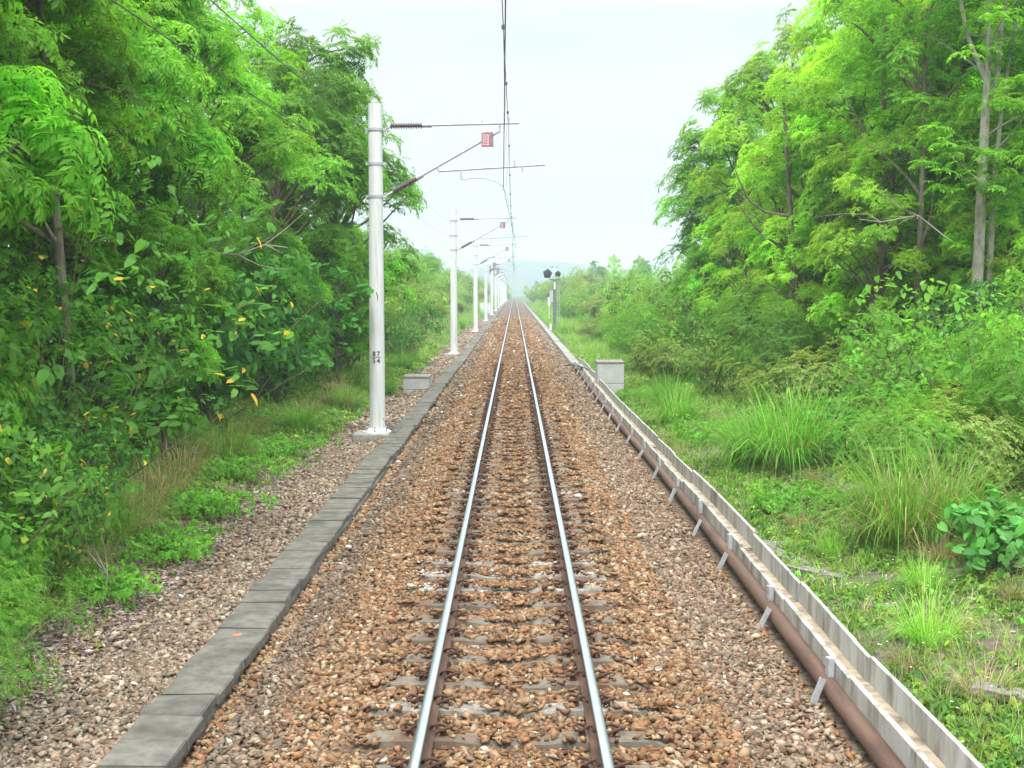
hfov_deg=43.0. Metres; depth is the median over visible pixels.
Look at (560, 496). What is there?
sleeper
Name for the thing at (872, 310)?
shrub
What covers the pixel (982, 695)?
grass clump
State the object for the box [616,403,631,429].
trough section
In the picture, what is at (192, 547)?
shrub
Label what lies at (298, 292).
tree
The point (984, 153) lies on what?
tree
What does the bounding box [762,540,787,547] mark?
plank
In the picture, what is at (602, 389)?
trough section
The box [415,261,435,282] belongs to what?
shrub
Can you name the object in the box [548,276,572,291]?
shrub
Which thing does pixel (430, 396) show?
cover slab
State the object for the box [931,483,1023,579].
shrub
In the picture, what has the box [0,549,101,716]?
shrub
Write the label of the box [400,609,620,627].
sleeper
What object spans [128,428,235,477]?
grass clump
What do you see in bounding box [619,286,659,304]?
shrub
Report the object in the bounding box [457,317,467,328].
grass clump
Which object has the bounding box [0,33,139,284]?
tree
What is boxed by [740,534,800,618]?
trough section
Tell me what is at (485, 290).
catenary mast
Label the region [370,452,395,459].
cover slab
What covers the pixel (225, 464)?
shrub
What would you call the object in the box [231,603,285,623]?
cover slab
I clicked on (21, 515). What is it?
shrub
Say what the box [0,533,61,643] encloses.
shrub
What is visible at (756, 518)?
weeds
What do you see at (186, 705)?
cover slab
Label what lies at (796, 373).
shrub
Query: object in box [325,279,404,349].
shrub
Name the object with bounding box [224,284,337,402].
shrub
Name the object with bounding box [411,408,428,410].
cover slab
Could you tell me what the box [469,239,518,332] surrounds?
catenary mast
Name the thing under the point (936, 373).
shrub
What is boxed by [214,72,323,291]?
tree
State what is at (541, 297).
shrub
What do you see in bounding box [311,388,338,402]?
grass clump
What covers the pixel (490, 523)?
sleeper
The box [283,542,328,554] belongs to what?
cover slab
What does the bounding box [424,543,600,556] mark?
sleeper
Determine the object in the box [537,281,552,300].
shrub
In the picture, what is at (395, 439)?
cover slab
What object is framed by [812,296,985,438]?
shrub
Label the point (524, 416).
sleeper
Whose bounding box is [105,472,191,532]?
grass clump
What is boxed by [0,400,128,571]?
shrub
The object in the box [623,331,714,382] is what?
shrub
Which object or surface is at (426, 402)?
cover slab
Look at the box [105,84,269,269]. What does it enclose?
tree
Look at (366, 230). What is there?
shrub
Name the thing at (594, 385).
trough section
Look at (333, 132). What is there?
tree
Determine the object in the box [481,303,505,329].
cover slabs
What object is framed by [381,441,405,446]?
cover slab
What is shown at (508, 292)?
tree
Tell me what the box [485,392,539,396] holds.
sleeper
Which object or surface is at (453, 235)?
catenary mast
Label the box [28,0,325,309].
tree
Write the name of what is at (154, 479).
grass clump
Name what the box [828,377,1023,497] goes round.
shrub
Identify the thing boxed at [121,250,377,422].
shrub
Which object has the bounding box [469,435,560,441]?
sleeper
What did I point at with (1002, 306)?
shrub
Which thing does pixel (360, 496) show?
cover slab
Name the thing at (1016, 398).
shrub
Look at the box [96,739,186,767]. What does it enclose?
cover slab
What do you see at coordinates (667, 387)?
grass clump
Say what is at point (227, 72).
tree
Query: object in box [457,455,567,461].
sleeper
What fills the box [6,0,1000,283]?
sky
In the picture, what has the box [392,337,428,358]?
grass clump
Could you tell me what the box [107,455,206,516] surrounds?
grass clump
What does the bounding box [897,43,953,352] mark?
tree
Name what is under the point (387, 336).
shrub
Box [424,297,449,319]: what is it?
shrub
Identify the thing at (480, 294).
shrub
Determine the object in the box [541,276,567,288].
shrub
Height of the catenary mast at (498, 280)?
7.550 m
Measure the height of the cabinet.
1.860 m
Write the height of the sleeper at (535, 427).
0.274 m
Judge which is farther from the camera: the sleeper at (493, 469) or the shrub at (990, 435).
the sleeper at (493, 469)
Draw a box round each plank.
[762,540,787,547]
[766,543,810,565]
[787,564,848,580]
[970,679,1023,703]
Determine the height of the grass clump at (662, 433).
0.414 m
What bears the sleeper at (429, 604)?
on the ballast bed
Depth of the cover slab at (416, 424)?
30.06 m
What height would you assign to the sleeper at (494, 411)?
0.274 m
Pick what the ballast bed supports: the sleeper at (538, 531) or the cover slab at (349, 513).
the sleeper at (538, 531)
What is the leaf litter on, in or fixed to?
on the ground at (986, 642)
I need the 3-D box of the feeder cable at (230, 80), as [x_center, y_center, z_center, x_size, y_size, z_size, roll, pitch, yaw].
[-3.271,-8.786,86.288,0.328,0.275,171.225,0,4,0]
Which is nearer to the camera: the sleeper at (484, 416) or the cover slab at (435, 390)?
the sleeper at (484, 416)
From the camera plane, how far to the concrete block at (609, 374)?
40.98 m
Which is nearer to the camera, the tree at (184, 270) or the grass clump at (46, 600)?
the grass clump at (46, 600)
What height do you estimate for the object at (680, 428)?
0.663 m
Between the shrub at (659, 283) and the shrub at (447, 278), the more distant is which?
the shrub at (447, 278)
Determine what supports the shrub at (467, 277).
on the ground at (986, 642)
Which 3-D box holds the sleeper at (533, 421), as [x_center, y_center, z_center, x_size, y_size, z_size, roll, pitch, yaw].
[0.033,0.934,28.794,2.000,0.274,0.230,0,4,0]
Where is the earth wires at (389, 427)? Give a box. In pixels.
[383,419,402,432]
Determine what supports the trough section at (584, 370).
on the ballast bed
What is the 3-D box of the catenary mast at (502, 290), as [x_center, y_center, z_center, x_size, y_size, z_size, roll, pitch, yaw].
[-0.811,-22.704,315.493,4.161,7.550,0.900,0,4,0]
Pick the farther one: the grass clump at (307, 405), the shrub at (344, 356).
the shrub at (344, 356)
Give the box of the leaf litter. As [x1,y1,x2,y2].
[0,456,1023,758]
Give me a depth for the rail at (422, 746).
10.66 m
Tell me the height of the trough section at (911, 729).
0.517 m
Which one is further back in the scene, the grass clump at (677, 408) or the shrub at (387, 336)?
the shrub at (387, 336)
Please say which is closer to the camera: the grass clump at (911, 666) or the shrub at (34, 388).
the grass clump at (911, 666)
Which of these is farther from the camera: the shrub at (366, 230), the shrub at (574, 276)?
the shrub at (574, 276)
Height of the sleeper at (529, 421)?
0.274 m
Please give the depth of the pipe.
11.51 m
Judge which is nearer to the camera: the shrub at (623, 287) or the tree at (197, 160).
the tree at (197, 160)
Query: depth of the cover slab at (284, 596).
13.06 m
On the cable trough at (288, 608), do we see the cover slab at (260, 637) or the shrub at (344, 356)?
the cover slab at (260, 637)
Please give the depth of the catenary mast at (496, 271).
207.59 m
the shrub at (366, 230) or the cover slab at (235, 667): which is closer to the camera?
the cover slab at (235, 667)
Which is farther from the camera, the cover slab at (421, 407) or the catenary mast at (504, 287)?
the catenary mast at (504, 287)
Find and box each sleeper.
[359,722,665,748]
[368,693,651,718]
[372,756,664,767]
[379,669,645,690]
[386,647,637,666]
[392,627,629,646]
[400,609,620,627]
[405,593,618,610]
[411,579,611,593]
[419,566,609,580]
[420,554,604,567]
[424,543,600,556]
[428,533,597,545]
[431,523,593,535]
[435,515,591,526]
[438,507,588,518]
[441,500,584,509]
[442,493,583,502]
[445,486,581,495]
[447,480,578,489]
[449,474,576,483]
[453,464,572,472]
[453,469,569,477]
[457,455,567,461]
[457,459,568,466]
[460,442,566,449]
[460,446,566,452]
[463,450,567,457]
[464,439,560,445]
[466,432,559,438]
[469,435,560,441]
[471,420,557,424]
[471,429,560,434]
[472,415,550,419]
[473,423,556,428]
[473,426,559,431]
[474,405,548,409]
[474,417,557,422]
[475,410,550,414]
[476,412,551,417]
[478,403,547,407]
[478,407,550,411]
[479,399,542,403]
[479,401,548,404]
[484,394,546,396]
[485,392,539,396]
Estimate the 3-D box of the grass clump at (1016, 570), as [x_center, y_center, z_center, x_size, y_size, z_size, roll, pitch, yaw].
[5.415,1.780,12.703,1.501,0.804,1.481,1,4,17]
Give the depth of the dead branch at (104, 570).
13.02 m
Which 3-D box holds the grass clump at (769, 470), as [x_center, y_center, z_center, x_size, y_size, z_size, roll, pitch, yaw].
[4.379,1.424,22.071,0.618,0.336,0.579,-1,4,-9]
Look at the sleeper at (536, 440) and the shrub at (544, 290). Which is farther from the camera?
the shrub at (544, 290)
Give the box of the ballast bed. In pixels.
[12,299,877,767]
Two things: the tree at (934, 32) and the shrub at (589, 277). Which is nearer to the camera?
the tree at (934, 32)
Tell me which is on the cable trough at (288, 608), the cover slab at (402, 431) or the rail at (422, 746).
the cover slab at (402, 431)
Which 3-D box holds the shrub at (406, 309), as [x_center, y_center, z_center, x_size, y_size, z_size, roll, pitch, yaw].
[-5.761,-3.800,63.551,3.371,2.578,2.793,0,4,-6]
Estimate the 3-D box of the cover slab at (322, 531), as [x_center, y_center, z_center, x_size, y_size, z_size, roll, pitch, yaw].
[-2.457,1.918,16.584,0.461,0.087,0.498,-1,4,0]
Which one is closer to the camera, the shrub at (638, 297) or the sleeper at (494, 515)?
the sleeper at (494, 515)
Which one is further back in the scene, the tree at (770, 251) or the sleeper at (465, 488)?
the tree at (770, 251)
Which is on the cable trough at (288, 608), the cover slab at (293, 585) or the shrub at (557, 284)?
the cover slab at (293, 585)
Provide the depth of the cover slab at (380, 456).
24.08 m
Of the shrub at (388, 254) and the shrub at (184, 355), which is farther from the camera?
the shrub at (388, 254)
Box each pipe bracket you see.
[636,449,643,458]
[652,467,658,477]
[668,488,676,502]
[692,519,701,535]
[717,552,727,568]
[758,607,771,627]
[810,677,825,706]
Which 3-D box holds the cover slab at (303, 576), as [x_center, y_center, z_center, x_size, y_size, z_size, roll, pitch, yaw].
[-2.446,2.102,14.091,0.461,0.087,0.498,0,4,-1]
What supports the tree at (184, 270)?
on the ground at (986, 642)
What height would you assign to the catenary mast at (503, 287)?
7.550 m
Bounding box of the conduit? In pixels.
[563,363,588,369]
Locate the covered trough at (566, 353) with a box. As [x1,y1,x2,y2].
[523,302,578,367]
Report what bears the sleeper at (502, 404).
on the ballast bed
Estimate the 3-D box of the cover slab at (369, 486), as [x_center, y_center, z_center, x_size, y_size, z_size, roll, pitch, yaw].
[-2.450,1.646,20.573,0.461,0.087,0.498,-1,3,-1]
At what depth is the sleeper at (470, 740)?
8.47 m
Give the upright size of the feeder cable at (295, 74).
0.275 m
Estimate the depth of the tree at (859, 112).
37.24 m
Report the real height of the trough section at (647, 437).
0.517 m
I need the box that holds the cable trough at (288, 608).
[174,302,506,767]
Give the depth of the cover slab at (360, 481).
21.06 m
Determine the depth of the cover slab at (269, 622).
12.07 m
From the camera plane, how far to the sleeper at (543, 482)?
19.54 m
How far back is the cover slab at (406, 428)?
29.03 m
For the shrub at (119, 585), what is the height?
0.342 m
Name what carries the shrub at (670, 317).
on the ground at (986, 642)
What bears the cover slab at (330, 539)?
on the cable trough at (288, 608)
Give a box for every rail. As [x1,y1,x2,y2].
[408,301,512,767]
[516,301,613,767]
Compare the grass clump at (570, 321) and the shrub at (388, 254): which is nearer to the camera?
the shrub at (388, 254)
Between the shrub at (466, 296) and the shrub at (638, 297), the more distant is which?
the shrub at (466, 296)
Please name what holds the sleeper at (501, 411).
on the ballast bed
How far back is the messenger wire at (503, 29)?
24.10 m
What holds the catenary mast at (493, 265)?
on the ground at (986, 642)
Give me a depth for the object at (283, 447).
24.30 m
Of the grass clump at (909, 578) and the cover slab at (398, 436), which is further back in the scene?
the cover slab at (398, 436)
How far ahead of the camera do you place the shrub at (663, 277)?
73.11 m
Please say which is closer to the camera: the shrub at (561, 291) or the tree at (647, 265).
the shrub at (561, 291)
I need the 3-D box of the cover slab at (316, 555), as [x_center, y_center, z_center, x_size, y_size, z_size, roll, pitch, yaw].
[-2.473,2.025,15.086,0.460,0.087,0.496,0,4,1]
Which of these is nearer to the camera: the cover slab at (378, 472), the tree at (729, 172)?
the cover slab at (378, 472)
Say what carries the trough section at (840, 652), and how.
on the ballast bed
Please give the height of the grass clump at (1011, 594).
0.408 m
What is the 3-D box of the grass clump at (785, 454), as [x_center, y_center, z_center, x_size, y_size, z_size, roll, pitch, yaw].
[4.714,0.551,22.476,4.165,2.228,4.217,1,4,9]
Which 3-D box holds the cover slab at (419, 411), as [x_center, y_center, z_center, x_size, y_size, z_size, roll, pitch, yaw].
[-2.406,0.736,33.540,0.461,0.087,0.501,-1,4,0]
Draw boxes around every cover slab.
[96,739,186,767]
[122,715,203,752]
[138,695,215,721]
[161,675,234,704]
[176,657,244,680]
[194,642,258,668]
[208,629,268,650]
[218,615,276,632]
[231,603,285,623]
[239,590,292,606]
[249,579,299,596]
[262,569,310,586]
[268,559,314,570]
[276,550,321,564]
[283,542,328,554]
[294,534,334,547]
[298,527,339,538]
[304,521,342,530]
[309,514,347,524]
[317,509,353,520]
[320,503,356,512]
[325,499,359,506]
[330,493,363,502]
[336,488,367,497]
[341,483,372,492]
[344,479,374,485]
[346,474,376,480]
[352,470,380,478]
[355,465,383,472]
[360,461,387,469]
[362,458,389,463]
[365,455,391,460]
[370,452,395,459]
[371,449,396,453]
[376,446,400,453]
[380,444,402,449]
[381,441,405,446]
[383,438,406,441]
[386,435,408,439]
[388,432,410,437]
[391,430,411,433]
[393,425,414,427]
[393,427,414,432]
[398,422,418,428]
[401,420,420,424]
[402,417,422,420]
[405,415,423,417]
[407,413,425,417]
[410,410,427,411]
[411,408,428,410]
[412,406,429,409]
[413,404,430,407]
[417,401,433,404]
[420,399,436,403]
[422,395,437,398]
[427,389,442,391]
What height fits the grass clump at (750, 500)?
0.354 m
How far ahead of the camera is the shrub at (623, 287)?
99.80 m
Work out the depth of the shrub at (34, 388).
14.39 m
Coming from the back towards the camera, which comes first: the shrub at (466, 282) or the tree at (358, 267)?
the shrub at (466, 282)
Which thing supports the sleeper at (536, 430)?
on the ballast bed
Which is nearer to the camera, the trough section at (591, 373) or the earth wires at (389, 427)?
the earth wires at (389, 427)
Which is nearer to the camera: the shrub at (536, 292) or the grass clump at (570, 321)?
the grass clump at (570, 321)
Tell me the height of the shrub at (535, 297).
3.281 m
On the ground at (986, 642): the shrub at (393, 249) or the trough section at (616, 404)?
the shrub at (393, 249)
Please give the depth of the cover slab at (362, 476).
21.55 m
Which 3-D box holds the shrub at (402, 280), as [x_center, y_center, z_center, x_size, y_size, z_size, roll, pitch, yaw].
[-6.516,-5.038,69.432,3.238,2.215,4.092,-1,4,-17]
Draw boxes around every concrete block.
[403,374,431,392]
[595,360,624,392]
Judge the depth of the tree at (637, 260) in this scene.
276.14 m
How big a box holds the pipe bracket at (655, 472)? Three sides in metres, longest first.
0.235 x 0.132 x 0.055 m
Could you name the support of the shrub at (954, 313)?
on the ground at (986, 642)
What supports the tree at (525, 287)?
on the ground at (986, 642)
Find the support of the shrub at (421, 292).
on the ground at (986, 642)
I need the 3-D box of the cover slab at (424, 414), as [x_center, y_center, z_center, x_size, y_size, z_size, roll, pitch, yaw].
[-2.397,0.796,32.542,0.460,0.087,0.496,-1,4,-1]
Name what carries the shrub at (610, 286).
on the ground at (986, 642)
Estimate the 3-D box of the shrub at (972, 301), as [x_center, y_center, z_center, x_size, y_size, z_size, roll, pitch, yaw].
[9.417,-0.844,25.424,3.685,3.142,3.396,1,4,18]
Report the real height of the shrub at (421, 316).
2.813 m
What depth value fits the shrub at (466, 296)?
157.22 m
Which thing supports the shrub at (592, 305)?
on the ground at (986, 642)
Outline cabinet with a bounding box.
[480,303,490,314]
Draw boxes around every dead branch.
[0,440,116,602]
[205,200,316,268]
[818,184,950,240]
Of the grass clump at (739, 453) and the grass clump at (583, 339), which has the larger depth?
the grass clump at (583, 339)
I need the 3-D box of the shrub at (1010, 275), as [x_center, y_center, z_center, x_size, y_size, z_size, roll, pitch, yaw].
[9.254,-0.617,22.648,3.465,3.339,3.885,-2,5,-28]
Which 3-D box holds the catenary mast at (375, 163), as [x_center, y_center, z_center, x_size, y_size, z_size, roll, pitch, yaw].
[-1.365,-2.263,28.210,4.161,7.550,0.900,0,4,0]
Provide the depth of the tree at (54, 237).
18.34 m
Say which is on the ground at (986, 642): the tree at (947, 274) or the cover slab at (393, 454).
the tree at (947, 274)
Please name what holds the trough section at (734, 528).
on the ballast bed
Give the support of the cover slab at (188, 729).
on the cable trough at (288, 608)
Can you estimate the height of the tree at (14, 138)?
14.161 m
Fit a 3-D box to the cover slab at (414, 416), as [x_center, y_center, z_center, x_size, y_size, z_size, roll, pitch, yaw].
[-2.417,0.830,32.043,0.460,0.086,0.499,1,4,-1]
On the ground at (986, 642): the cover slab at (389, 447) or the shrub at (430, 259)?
the shrub at (430, 259)
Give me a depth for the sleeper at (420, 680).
9.71 m
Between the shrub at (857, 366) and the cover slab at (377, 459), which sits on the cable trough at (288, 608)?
the cover slab at (377, 459)
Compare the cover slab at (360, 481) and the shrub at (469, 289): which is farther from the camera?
the shrub at (469, 289)
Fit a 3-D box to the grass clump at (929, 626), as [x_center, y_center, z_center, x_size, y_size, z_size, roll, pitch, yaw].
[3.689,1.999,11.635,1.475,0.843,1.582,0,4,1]
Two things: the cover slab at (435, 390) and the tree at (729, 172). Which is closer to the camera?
the cover slab at (435, 390)
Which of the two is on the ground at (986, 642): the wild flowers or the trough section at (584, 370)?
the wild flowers
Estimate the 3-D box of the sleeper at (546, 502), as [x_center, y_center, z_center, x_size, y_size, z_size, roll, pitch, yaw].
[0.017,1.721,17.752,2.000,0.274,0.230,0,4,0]
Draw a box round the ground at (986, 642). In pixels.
[0,278,1023,767]
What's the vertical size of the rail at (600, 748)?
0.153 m
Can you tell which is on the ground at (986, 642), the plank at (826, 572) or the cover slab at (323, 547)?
the plank at (826, 572)
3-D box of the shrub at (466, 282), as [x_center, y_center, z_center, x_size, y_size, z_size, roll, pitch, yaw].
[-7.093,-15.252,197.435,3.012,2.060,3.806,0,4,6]
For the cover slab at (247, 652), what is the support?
on the cable trough at (288, 608)
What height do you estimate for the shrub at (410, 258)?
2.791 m
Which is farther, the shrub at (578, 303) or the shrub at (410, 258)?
the shrub at (578, 303)
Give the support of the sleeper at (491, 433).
on the ballast bed
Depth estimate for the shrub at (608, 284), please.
116.33 m
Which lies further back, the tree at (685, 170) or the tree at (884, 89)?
the tree at (685, 170)
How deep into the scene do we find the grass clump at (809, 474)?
21.07 m
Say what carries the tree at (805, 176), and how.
on the ground at (986, 642)
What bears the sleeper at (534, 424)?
on the ballast bed
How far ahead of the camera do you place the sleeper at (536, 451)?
23.23 m
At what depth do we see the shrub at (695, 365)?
36.33 m
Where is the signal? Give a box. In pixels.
[543,266,560,328]
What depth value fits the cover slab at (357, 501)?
19.10 m
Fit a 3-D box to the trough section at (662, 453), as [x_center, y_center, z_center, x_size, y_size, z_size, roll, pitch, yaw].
[2.681,1.361,23.500,0.240,0.517,2.500,0,4,0]
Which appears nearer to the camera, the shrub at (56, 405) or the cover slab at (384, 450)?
the shrub at (56, 405)
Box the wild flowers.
[654,426,1000,741]
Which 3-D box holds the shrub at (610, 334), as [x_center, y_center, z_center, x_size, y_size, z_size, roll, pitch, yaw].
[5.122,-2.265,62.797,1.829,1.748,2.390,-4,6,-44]
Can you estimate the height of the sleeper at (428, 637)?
0.274 m
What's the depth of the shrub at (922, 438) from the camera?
17.45 m
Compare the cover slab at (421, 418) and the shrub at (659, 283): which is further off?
the shrub at (659, 283)
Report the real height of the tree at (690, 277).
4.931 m
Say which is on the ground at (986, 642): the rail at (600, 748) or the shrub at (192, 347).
the shrub at (192, 347)
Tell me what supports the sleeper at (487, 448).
on the ballast bed
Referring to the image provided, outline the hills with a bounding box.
[459,260,661,294]
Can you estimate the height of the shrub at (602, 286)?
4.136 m
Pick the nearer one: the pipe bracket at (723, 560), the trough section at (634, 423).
the pipe bracket at (723, 560)
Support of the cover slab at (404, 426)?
on the cable trough at (288, 608)
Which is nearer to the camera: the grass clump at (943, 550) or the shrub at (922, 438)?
the grass clump at (943, 550)
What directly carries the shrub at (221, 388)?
on the ground at (986, 642)
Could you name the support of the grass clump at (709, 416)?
on the ground at (986, 642)
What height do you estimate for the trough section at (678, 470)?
0.517 m
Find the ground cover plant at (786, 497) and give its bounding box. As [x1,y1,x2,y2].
[744,477,878,517]
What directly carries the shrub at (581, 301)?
on the ground at (986, 642)
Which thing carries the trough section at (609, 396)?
on the ballast bed
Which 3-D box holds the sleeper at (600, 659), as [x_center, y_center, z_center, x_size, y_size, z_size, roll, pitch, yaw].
[0.000,2.242,10.390,2.000,0.274,0.230,0,4,0]
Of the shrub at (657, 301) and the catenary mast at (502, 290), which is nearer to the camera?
the shrub at (657, 301)
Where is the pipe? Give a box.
[573,363,905,767]
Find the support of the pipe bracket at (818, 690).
on the ballast bed
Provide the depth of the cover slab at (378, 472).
21.99 m
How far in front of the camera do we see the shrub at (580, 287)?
153.13 m
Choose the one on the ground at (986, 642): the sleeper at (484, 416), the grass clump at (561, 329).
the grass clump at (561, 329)
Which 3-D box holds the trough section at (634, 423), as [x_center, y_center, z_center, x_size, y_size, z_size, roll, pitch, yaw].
[2.651,0.982,28.488,0.240,0.517,2.500,1,4,0]
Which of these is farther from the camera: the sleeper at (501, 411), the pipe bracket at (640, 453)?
the sleeper at (501, 411)
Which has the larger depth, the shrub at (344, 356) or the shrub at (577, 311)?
the shrub at (577, 311)
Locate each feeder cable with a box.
[111,0,472,256]
[210,0,477,254]
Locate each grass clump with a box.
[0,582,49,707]
[15,573,77,616]
[57,524,143,574]
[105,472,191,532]
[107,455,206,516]
[112,440,216,495]
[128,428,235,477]
[173,401,288,465]
[220,406,283,436]
[260,391,340,431]
[284,388,328,414]
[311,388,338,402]
[319,372,350,391]
[319,372,369,408]
[327,356,368,386]
[357,369,411,395]
[386,345,424,370]
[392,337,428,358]
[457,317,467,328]
[549,316,573,333]
[565,316,577,323]
[565,322,579,332]
[577,333,592,343]
[623,362,705,406]
[633,371,723,431]
[656,428,674,438]
[667,439,696,453]
[673,437,694,446]
[676,384,818,472]
[684,359,898,481]
[696,406,718,420]
[729,369,904,473]
[738,474,776,498]
[739,492,761,506]
[758,466,777,475]
[760,402,1023,568]
[778,506,817,530]
[796,520,854,558]
[797,464,835,480]
[840,418,1023,547]
[852,562,998,657]
[873,631,937,674]
[882,545,949,590]
[885,541,964,593]
[892,517,974,565]
[919,530,962,567]
[923,646,1023,715]
[944,604,989,632]
[982,572,1023,603]
[998,544,1023,600]
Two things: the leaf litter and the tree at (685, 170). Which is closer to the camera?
the leaf litter
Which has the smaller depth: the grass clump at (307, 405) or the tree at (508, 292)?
the grass clump at (307, 405)
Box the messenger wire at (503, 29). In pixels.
[501,0,514,271]
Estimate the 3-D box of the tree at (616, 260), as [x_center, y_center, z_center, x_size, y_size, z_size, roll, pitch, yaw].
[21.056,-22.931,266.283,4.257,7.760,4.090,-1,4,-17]
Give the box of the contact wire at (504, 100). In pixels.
[503,0,515,275]
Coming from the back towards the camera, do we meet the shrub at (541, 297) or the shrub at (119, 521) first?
the shrub at (541, 297)
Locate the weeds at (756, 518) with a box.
[0,318,1023,767]
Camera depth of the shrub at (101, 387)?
18.94 m
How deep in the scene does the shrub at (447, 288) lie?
120.06 m
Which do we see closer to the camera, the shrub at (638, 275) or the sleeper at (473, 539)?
the sleeper at (473, 539)
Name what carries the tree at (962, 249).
on the ground at (986, 642)
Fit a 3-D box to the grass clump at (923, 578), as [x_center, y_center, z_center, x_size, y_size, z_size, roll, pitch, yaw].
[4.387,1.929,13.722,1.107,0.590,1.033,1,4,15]
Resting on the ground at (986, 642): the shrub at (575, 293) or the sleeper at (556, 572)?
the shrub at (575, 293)
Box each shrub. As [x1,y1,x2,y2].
[0,155,296,513]
[0,244,222,468]
[0,255,169,451]
[0,260,62,481]
[0,398,156,598]
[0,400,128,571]
[0,425,105,603]
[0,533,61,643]
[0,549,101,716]
[0,551,61,675]
[0,555,42,641]
[4,239,216,434]
[25,559,165,604]
[31,456,193,548]
[35,295,156,365]
[59,298,221,443]
[70,519,226,565]
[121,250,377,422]
[130,483,278,518]
[133,450,299,479]
[168,298,272,397]
[202,253,328,385]
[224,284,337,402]
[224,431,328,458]
[320,272,424,370]
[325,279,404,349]
[349,216,368,256]
[384,243,407,257]
[384,245,419,261]
[384,247,394,261]
[384,271,415,303]
[384,294,446,356]
[385,280,427,330]
[391,248,426,283]
[402,278,429,301]
[403,280,449,326]
[411,258,449,293]
[413,246,441,278]
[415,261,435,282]
[417,253,445,272]
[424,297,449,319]
[428,270,458,294]
[436,269,460,287]
[436,292,449,304]
[447,266,463,280]
[449,302,471,312]
[457,285,479,303]
[458,277,472,286]
[460,274,471,280]
[461,282,480,292]
[478,291,483,300]
[526,291,539,299]
[531,286,542,299]
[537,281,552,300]
[537,287,551,301]
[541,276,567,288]
[546,287,558,296]
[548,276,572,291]
[548,278,567,291]
[548,294,576,317]
[556,284,570,297]
[556,286,589,307]
[557,296,583,319]
[562,276,596,294]
[564,280,600,298]
[564,289,612,321]
[565,278,598,291]
[566,266,594,283]
[567,290,594,318]
[567,292,588,316]
[570,269,608,284]
[570,309,593,324]
[575,315,610,341]
[580,279,604,298]
[582,279,621,301]
[590,293,677,366]
[594,319,627,351]
[595,295,642,326]
[596,276,643,301]
[598,267,653,291]
[598,279,645,306]
[601,269,656,296]
[604,276,670,329]
[604,291,667,342]
[604,294,658,333]
[607,271,704,350]
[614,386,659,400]
[616,261,680,289]
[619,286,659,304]
[623,257,709,342]
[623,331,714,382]
[636,276,674,301]
[636,281,690,338]
[643,267,677,302]
[648,277,673,303]
[648,320,757,395]
[649,278,765,375]
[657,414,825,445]
[702,332,892,421]
[703,277,839,396]
[727,265,774,355]
[795,267,889,358]
[795,396,919,463]
[807,379,986,492]
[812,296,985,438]
[827,278,1013,405]
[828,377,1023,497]
[830,267,1023,460]
[831,266,933,354]
[894,268,1023,415]
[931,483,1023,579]
[933,290,1023,471]
[934,263,1022,359]
[956,277,1023,360]
[967,257,1023,400]
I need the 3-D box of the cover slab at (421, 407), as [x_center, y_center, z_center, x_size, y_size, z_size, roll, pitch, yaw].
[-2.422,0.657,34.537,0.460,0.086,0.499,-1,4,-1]
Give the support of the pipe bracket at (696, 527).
on the ballast bed
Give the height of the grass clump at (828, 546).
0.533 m
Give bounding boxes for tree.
[0,0,134,449]
[0,0,167,345]
[0,0,185,484]
[0,0,249,357]
[0,2,117,263]
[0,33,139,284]
[13,0,228,278]
[14,0,314,433]
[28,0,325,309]
[74,200,238,459]
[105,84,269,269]
[186,16,391,351]
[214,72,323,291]
[232,218,333,395]
[239,60,426,367]
[305,224,386,381]
[506,284,512,299]
[523,284,529,296]
[531,281,539,290]
[586,260,600,281]
[597,266,609,284]
[607,254,624,279]
[630,255,645,272]
[636,259,651,280]
[651,82,815,330]
[668,238,746,348]
[672,253,686,272]
[679,70,916,329]
[683,134,793,293]
[687,18,847,355]
[691,198,788,376]
[720,0,956,372]
[723,85,852,273]
[742,31,939,353]
[742,214,850,375]
[757,0,982,372]
[783,3,1021,319]
[785,0,1023,379]
[793,118,972,395]
[823,0,1023,387]
[847,211,951,378]
[879,0,1023,397]
[889,0,1023,297]
[892,2,1023,204]
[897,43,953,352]
[905,5,1022,207]
[927,0,1023,305]
[927,190,1023,362]
[933,109,1023,337]
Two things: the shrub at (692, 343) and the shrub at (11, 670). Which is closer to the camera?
the shrub at (11, 670)
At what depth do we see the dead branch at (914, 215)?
26.36 m
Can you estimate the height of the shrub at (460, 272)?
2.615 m
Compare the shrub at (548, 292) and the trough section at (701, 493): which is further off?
the shrub at (548, 292)
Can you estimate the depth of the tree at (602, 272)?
242.06 m
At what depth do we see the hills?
1381.27 m
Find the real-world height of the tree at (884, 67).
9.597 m
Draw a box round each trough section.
[578,359,585,370]
[582,363,589,374]
[585,367,593,379]
[589,371,594,383]
[592,379,601,390]
[597,381,607,397]
[603,388,613,403]
[608,394,622,413]
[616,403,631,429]
[625,412,643,436]
[636,423,658,450]
[649,438,675,475]
[664,454,691,498]
[683,470,720,518]
[708,496,755,557]
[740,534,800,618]
[783,582,869,693]
[848,656,983,767]
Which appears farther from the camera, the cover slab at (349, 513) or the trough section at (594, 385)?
the trough section at (594, 385)
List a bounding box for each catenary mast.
[352,103,544,440]
[444,209,527,356]
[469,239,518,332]
[481,253,520,321]
[488,261,514,315]
[493,266,518,311]
[497,272,515,308]
[499,273,514,306]
[501,276,515,304]
[503,277,516,302]
[504,279,515,301]

